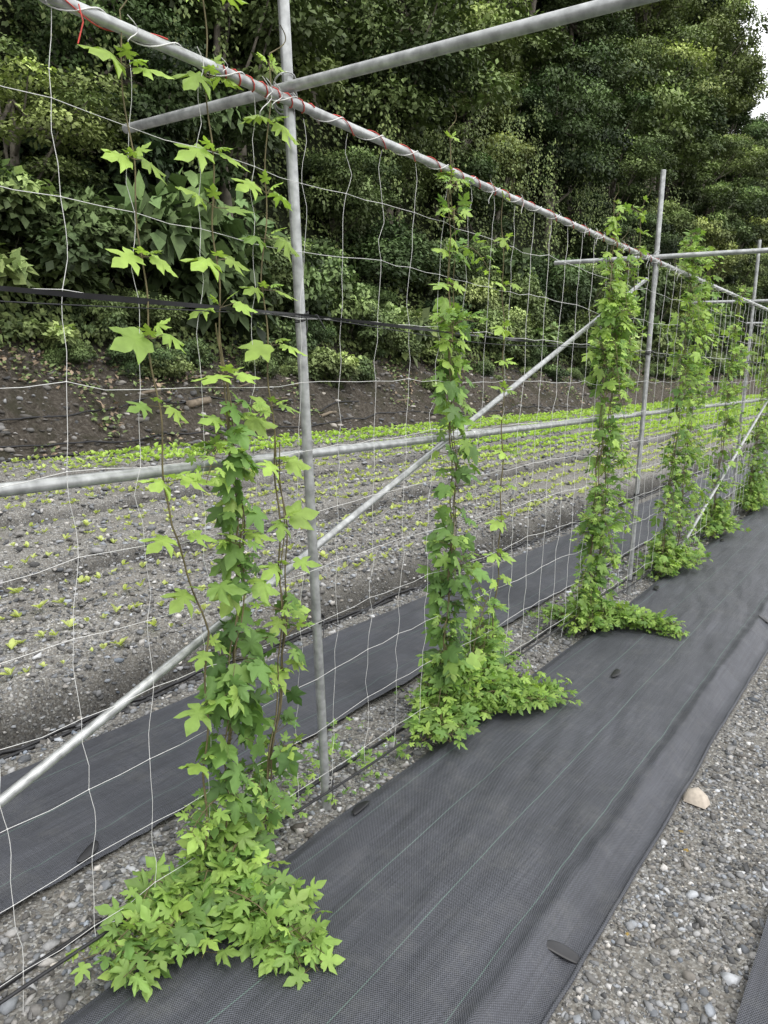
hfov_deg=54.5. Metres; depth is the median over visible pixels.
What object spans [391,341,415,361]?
shrub
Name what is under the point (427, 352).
shrub
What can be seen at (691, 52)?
tree
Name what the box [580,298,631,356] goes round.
shrub
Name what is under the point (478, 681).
hop plant
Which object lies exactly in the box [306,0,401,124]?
tree
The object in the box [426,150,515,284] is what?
tree
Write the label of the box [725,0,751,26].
tree
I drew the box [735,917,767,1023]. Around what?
weed control fabric
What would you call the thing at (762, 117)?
tree
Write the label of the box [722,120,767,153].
tree
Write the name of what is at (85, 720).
drip hose
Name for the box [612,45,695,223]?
tree
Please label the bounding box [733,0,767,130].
sky
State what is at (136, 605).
seedling
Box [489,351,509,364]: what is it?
shrub
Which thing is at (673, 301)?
tree
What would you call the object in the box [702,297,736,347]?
shrub
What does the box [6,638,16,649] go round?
seedling
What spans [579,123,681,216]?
tree
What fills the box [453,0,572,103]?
tree
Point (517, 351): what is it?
shrub
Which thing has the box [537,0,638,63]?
tree
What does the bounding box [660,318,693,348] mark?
shrub
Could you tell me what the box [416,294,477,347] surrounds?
shrub
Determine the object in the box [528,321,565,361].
shrub
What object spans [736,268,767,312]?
tree
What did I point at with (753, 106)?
tree
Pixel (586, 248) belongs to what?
tree
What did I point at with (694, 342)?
shrub
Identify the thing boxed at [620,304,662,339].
shrub
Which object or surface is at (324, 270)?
shrub
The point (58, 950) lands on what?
drip hose
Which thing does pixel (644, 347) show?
shrub
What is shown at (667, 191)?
tree
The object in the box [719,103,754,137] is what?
tree
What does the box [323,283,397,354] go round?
shrub
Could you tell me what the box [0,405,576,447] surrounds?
drip hose
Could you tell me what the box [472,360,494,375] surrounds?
shrub
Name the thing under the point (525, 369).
shrub
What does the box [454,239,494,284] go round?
shrub
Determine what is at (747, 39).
tree
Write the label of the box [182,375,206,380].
log
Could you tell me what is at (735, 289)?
tree
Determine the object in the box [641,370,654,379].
shrub
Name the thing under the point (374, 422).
trellis net
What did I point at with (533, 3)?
tree
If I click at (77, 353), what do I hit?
shrub
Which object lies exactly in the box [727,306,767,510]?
hop plant
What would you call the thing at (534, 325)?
shrub
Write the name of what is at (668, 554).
hop plant
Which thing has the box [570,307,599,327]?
shrub
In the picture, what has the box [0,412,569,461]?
drip hose
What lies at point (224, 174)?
shrub
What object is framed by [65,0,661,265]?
red twine
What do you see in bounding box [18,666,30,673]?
seedling
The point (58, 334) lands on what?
shrub
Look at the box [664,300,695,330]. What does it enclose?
shrub
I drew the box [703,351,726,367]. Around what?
shrub
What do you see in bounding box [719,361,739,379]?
shrub
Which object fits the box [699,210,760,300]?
tree
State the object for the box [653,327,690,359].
shrub
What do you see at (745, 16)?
tree
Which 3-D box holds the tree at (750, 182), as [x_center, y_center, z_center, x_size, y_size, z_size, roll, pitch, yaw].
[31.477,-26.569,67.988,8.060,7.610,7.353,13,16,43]
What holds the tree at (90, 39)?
on the hillside
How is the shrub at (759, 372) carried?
on the hillside
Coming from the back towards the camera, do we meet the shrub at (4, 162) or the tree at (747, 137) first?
the tree at (747, 137)
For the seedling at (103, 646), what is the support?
on the ground
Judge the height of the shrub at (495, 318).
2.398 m
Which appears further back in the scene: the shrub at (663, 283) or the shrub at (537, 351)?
the shrub at (663, 283)
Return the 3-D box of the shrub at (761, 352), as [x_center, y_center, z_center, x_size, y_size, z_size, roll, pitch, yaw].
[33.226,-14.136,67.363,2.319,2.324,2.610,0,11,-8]
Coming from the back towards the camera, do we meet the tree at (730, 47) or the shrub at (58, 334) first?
the tree at (730, 47)
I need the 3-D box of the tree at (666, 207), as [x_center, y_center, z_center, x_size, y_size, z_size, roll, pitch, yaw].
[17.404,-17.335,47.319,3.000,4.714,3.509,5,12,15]
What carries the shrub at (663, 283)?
on the hillside
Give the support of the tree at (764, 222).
on the hillside
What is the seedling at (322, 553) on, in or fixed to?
on the ground
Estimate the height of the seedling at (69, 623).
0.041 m
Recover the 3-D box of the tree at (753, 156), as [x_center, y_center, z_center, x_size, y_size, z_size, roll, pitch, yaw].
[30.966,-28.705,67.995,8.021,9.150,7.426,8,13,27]
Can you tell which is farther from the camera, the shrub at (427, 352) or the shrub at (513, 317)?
the shrub at (513, 317)
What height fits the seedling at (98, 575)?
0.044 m
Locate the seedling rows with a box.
[0,394,767,512]
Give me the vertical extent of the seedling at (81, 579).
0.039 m
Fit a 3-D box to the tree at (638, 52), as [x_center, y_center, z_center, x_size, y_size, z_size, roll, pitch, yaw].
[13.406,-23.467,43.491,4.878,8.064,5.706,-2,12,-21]
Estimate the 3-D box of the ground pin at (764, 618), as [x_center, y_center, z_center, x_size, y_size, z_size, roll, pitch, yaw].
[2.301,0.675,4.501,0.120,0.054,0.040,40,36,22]
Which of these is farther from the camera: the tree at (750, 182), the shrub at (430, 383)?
the tree at (750, 182)
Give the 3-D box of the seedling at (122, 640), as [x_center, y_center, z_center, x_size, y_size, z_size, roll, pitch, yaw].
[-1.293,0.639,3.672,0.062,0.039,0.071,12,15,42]
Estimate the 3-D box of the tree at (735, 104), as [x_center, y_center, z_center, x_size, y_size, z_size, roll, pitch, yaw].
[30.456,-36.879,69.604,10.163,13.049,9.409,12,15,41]
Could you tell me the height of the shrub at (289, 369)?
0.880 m
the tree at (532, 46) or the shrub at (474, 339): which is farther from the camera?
the tree at (532, 46)
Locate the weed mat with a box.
[0,450,767,914]
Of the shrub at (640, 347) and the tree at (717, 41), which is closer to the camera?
the shrub at (640, 347)
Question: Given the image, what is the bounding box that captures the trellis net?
[0,0,767,1011]
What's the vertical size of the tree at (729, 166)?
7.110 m
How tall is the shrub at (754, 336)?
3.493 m
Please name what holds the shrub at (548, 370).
on the hillside
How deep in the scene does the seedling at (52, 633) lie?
3.73 m
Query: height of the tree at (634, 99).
7.335 m
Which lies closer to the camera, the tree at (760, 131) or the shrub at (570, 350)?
the shrub at (570, 350)
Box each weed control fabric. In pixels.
[60,503,767,1023]
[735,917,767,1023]
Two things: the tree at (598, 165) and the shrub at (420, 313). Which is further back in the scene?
the tree at (598, 165)
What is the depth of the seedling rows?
12.57 m
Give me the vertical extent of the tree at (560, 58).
6.533 m
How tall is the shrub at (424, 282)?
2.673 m
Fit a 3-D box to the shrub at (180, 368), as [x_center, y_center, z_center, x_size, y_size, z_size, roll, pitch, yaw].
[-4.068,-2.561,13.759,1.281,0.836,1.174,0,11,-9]
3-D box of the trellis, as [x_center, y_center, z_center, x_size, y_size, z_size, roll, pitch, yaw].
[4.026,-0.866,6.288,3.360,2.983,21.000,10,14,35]
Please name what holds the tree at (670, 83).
on the hillside
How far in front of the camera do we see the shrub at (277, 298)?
16.58 m
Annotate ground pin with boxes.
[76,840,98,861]
[352,801,369,814]
[547,940,582,966]
[611,669,620,676]
[758,615,767,622]
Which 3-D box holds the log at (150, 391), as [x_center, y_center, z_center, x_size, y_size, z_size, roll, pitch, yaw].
[-4.141,-2.059,12.924,0.553,0.206,0.101,1,11,-4]
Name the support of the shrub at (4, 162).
on the hillside
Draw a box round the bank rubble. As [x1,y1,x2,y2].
[0,349,611,463]
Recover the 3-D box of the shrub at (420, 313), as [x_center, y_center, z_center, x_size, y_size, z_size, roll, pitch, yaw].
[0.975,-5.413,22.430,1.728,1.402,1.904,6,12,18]
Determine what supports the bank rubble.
on the hillside
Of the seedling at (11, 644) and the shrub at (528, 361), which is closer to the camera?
the seedling at (11, 644)
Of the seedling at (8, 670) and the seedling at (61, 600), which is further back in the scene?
the seedling at (61, 600)
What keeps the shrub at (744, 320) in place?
on the hillside
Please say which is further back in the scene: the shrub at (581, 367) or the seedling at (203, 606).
the shrub at (581, 367)
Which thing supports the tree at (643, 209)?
on the hillside
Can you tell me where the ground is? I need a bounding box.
[0,397,767,1023]
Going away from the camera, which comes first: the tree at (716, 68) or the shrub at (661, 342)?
the shrub at (661, 342)
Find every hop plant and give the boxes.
[63,0,344,1001]
[401,105,582,751]
[529,182,689,640]
[626,227,727,581]
[691,279,756,538]
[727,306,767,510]
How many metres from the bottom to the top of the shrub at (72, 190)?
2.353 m
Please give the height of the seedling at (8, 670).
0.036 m
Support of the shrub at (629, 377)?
on the hillside
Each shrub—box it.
[0,158,32,248]
[0,163,104,249]
[0,165,72,269]
[0,243,40,299]
[0,317,81,356]
[1,87,180,206]
[7,185,156,312]
[40,338,97,366]
[47,42,257,206]
[59,294,129,349]
[97,156,245,328]
[104,340,176,379]
[113,287,188,330]
[135,352,199,378]
[139,191,287,343]
[171,338,215,368]
[181,291,230,327]
[235,349,280,378]
[239,317,316,365]
[245,231,316,295]
[247,252,309,318]
[248,238,358,324]
[278,356,314,376]
[288,319,337,351]
[289,235,347,266]
[299,154,388,244]
[307,346,361,389]
[310,282,361,332]
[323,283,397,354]
[326,211,452,291]
[348,305,425,360]
[353,355,377,383]
[356,280,398,309]
[358,344,386,360]
[377,299,440,369]
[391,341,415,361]
[405,239,465,300]
[409,308,440,336]
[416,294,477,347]
[417,343,462,367]
[422,376,447,396]
[448,276,499,313]
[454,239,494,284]
[454,325,483,349]
[470,239,534,296]
[471,308,516,352]
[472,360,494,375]
[473,301,531,341]
[476,255,555,332]
[480,320,540,366]
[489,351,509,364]
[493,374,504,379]
[506,247,596,326]
[512,338,547,367]
[516,354,537,372]
[519,366,536,377]
[525,313,565,342]
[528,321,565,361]
[534,306,602,350]
[539,364,568,381]
[544,325,584,355]
[549,255,602,299]
[566,335,604,360]
[566,366,584,380]
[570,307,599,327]
[574,355,610,376]
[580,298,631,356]
[581,380,595,389]
[597,267,649,312]
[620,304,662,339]
[621,333,644,365]
[623,374,637,386]
[629,262,680,313]
[634,321,675,361]
[635,296,660,317]
[639,342,646,355]
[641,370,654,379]
[650,364,674,378]
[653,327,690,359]
[659,307,677,325]
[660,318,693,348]
[662,355,675,365]
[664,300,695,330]
[666,368,681,380]
[684,318,701,349]
[691,340,711,356]
[693,324,722,352]
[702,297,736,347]
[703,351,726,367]
[710,364,726,376]
[713,339,724,352]
[718,324,736,350]
[719,337,740,351]
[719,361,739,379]
[728,352,745,362]
[733,309,749,326]
[738,332,764,355]
[748,320,767,344]
[750,355,759,364]
[753,346,766,358]
[753,367,767,376]
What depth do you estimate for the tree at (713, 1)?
60.56 m
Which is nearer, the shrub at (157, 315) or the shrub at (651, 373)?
the shrub at (157, 315)
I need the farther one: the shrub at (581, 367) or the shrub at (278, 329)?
the shrub at (581, 367)
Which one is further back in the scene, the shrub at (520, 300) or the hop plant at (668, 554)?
the shrub at (520, 300)
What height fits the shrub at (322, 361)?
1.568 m
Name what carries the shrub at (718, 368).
on the hillside
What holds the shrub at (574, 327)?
on the hillside
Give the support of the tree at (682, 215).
on the hillside
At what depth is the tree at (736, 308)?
58.59 m
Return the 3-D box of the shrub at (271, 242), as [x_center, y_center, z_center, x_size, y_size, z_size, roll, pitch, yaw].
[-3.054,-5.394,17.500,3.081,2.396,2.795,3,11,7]
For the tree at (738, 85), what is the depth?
55.18 m
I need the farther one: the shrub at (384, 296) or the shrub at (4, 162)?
the shrub at (384, 296)
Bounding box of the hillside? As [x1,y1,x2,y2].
[0,0,767,461]
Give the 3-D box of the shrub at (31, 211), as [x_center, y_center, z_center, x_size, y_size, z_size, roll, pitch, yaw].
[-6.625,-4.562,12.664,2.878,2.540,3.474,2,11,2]
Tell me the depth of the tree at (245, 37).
16.02 m
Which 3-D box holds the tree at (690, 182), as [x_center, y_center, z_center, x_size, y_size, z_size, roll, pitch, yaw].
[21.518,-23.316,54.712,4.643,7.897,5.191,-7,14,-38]
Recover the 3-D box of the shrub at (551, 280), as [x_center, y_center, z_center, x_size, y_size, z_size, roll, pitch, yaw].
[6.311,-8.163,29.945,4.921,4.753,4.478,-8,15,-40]
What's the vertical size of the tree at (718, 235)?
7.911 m
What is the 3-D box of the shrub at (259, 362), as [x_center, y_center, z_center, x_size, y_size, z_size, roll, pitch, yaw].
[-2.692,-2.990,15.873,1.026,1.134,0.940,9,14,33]
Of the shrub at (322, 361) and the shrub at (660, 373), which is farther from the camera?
the shrub at (660, 373)
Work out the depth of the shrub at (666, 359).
42.46 m
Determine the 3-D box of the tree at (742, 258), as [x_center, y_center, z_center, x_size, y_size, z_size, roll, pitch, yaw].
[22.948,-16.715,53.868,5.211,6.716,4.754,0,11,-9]
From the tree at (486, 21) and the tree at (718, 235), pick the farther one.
the tree at (718, 235)
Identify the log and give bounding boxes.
[141,388,160,393]
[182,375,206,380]
[185,396,211,407]
[321,411,336,416]
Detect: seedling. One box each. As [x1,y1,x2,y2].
[0,667,14,674]
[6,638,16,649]
[7,587,24,592]
[10,609,21,616]
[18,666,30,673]
[31,599,48,608]
[33,630,46,636]
[48,630,58,635]
[51,597,64,602]
[61,618,76,626]
[77,575,86,582]
[93,572,100,578]
[100,643,106,648]
[110,603,120,611]
[115,637,127,645]
[132,601,142,607]
[148,617,157,625]
[201,603,209,609]
[319,550,328,556]
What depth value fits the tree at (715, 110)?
48.29 m
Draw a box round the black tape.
[0,286,766,366]
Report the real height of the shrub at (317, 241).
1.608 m
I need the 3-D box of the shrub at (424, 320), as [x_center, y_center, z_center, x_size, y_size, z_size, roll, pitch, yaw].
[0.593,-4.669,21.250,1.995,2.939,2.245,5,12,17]
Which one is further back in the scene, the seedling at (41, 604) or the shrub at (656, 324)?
the shrub at (656, 324)
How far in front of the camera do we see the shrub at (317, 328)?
17.74 m
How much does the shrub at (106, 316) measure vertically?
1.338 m
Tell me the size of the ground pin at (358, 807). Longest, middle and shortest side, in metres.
0.096 x 0.054 x 0.032 m
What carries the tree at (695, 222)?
on the hillside
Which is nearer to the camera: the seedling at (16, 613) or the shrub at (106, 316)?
the seedling at (16, 613)
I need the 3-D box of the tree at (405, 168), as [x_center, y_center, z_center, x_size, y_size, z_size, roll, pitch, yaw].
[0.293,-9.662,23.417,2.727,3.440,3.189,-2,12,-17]
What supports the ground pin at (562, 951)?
on the ground
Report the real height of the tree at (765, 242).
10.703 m
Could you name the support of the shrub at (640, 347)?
on the hillside
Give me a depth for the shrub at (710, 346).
48.59 m
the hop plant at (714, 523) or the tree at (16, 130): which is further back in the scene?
the tree at (16, 130)
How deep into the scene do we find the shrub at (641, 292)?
36.73 m
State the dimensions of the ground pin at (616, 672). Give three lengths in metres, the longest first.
0.112 x 0.054 x 0.038 m
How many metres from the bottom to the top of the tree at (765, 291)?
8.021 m
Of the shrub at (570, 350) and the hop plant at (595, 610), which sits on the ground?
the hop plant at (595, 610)
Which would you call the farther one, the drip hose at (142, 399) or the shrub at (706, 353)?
the shrub at (706, 353)
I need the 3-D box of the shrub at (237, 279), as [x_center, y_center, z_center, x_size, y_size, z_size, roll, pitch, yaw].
[-3.732,-4.601,15.530,2.808,4.206,3.160,11,14,37]
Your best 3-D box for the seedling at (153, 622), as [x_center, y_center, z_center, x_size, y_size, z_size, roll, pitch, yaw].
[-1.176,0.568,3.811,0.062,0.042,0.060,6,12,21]
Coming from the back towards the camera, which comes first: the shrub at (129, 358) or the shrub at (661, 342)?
the shrub at (661, 342)
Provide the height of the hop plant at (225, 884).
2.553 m
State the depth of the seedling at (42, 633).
3.73 m
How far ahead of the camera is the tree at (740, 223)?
56.82 m
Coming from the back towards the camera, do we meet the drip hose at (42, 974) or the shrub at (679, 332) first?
the shrub at (679, 332)
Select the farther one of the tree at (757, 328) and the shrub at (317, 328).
the tree at (757, 328)
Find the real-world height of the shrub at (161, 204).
4.994 m
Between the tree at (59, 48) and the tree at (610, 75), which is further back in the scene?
the tree at (610, 75)
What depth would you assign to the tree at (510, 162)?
27.31 m
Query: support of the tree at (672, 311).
on the hillside
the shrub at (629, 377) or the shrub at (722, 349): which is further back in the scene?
the shrub at (722, 349)
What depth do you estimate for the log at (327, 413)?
16.18 m
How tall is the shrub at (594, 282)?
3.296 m
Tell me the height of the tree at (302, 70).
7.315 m
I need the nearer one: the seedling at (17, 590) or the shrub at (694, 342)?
the seedling at (17, 590)
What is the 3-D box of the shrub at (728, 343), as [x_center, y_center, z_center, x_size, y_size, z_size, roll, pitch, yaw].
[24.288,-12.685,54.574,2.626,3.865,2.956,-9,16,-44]
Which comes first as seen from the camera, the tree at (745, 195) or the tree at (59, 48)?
the tree at (59, 48)
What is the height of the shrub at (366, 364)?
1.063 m
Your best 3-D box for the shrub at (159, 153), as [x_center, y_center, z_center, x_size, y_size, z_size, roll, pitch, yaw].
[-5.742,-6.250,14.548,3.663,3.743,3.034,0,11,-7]
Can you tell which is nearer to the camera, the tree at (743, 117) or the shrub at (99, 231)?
the shrub at (99, 231)
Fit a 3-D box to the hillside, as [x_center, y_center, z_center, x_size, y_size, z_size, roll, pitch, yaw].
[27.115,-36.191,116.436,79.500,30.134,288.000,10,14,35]
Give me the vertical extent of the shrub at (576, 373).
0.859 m
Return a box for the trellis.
[0,0,767,810]
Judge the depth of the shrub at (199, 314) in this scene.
15.40 m
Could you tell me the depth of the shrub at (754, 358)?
62.15 m
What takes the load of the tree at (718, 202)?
on the hillside
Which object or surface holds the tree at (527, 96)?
on the hillside
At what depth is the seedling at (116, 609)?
4.04 m
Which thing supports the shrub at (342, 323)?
on the hillside
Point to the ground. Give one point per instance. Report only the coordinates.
(32, 701)
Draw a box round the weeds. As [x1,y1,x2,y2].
[184,531,702,825]
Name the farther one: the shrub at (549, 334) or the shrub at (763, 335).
the shrub at (763, 335)
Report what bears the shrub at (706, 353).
on the hillside
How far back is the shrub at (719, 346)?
53.09 m
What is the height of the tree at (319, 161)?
3.921 m
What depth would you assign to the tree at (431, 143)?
24.55 m
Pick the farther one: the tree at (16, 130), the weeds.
the tree at (16, 130)
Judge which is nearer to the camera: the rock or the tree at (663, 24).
the rock
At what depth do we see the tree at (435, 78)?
21.05 m
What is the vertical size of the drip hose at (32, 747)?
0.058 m
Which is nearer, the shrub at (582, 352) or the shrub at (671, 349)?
the shrub at (582, 352)
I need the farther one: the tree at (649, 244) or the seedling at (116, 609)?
the tree at (649, 244)
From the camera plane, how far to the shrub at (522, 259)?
26.63 m
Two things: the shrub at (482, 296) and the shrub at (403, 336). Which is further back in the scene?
the shrub at (482, 296)
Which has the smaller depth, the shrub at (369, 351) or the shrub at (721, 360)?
the shrub at (369, 351)
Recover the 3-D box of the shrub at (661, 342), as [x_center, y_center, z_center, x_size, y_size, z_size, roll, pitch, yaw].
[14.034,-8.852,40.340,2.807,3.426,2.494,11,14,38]
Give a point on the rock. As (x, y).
(697, 796)
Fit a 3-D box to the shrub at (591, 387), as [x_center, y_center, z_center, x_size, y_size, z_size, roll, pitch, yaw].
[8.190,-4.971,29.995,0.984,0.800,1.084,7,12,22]
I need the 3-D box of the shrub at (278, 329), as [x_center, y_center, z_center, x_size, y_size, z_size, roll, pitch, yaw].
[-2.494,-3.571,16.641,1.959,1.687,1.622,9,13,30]
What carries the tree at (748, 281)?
on the hillside
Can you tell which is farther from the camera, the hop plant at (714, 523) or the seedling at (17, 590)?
the hop plant at (714, 523)
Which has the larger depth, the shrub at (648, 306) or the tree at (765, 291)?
the tree at (765, 291)
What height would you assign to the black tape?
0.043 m
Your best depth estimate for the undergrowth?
19.30 m
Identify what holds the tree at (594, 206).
on the hillside
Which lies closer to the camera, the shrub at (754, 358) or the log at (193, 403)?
the log at (193, 403)
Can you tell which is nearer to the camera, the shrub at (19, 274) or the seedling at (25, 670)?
the seedling at (25, 670)
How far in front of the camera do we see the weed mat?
2.90 m
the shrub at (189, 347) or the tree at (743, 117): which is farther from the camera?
the tree at (743, 117)
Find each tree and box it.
[0,32,146,245]
[1,0,249,168]
[77,0,124,70]
[104,0,343,216]
[145,0,350,177]
[275,143,403,251]
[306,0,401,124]
[306,0,523,223]
[365,0,462,133]
[368,146,448,226]
[402,122,501,223]
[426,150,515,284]
[434,1,525,148]
[443,67,527,150]
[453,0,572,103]
[473,130,537,243]
[490,83,563,202]
[504,38,602,164]
[504,62,634,251]
[526,0,580,17]
[528,38,666,213]
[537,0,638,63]
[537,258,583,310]
[555,189,619,239]
[565,216,637,265]
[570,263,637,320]
[579,84,661,193]
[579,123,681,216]
[596,209,691,280]
[603,30,668,117]
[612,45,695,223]
[614,0,706,56]
[620,195,657,225]
[623,21,732,189]
[629,76,678,149]
[633,0,725,24]
[634,0,731,77]
[638,200,697,265]
[639,69,715,187]
[644,264,717,321]
[647,201,681,238]
[656,52,728,198]
[664,142,713,199]
[666,308,691,318]
[667,148,720,207]
[668,219,706,266]
[675,53,743,177]
[680,180,747,223]
[681,216,738,285]
[682,0,767,83]
[688,134,756,198]
[689,236,749,275]
[698,183,767,237]
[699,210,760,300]
[700,50,719,81]
[700,210,746,240]
[702,269,757,307]
[705,145,767,187]
[707,36,767,140]
[707,174,767,211]
[708,315,724,345]
[713,32,741,74]
[713,133,767,161]
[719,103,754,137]
[719,135,767,206]
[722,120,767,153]
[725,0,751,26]
[725,294,758,318]
[728,27,760,59]
[729,105,767,130]
[732,248,767,289]
[733,285,767,350]
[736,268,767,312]
[737,213,767,256]
[744,52,766,110]
[744,191,767,247]
[748,256,767,315]
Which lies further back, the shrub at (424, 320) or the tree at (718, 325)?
the tree at (718, 325)
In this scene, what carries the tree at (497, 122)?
on the hillside
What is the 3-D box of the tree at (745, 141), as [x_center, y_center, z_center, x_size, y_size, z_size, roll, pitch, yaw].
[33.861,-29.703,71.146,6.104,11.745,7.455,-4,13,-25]
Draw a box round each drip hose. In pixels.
[0,396,358,420]
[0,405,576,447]
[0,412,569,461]
[0,446,764,755]
[0,447,765,759]
[0,488,766,990]
[0,506,742,1004]
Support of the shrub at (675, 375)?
on the hillside
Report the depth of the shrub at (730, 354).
58.09 m
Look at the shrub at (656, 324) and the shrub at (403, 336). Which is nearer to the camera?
the shrub at (403, 336)
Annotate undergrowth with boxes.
[0,0,706,455]
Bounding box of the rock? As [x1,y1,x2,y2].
[683,787,709,808]
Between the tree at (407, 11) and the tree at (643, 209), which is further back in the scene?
the tree at (643, 209)
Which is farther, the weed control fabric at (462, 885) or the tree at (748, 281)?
the tree at (748, 281)
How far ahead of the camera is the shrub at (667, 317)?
44.08 m
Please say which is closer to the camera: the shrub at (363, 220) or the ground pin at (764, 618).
the ground pin at (764, 618)
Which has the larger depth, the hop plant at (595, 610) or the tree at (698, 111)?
the tree at (698, 111)
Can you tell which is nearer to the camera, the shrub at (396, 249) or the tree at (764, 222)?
the shrub at (396, 249)

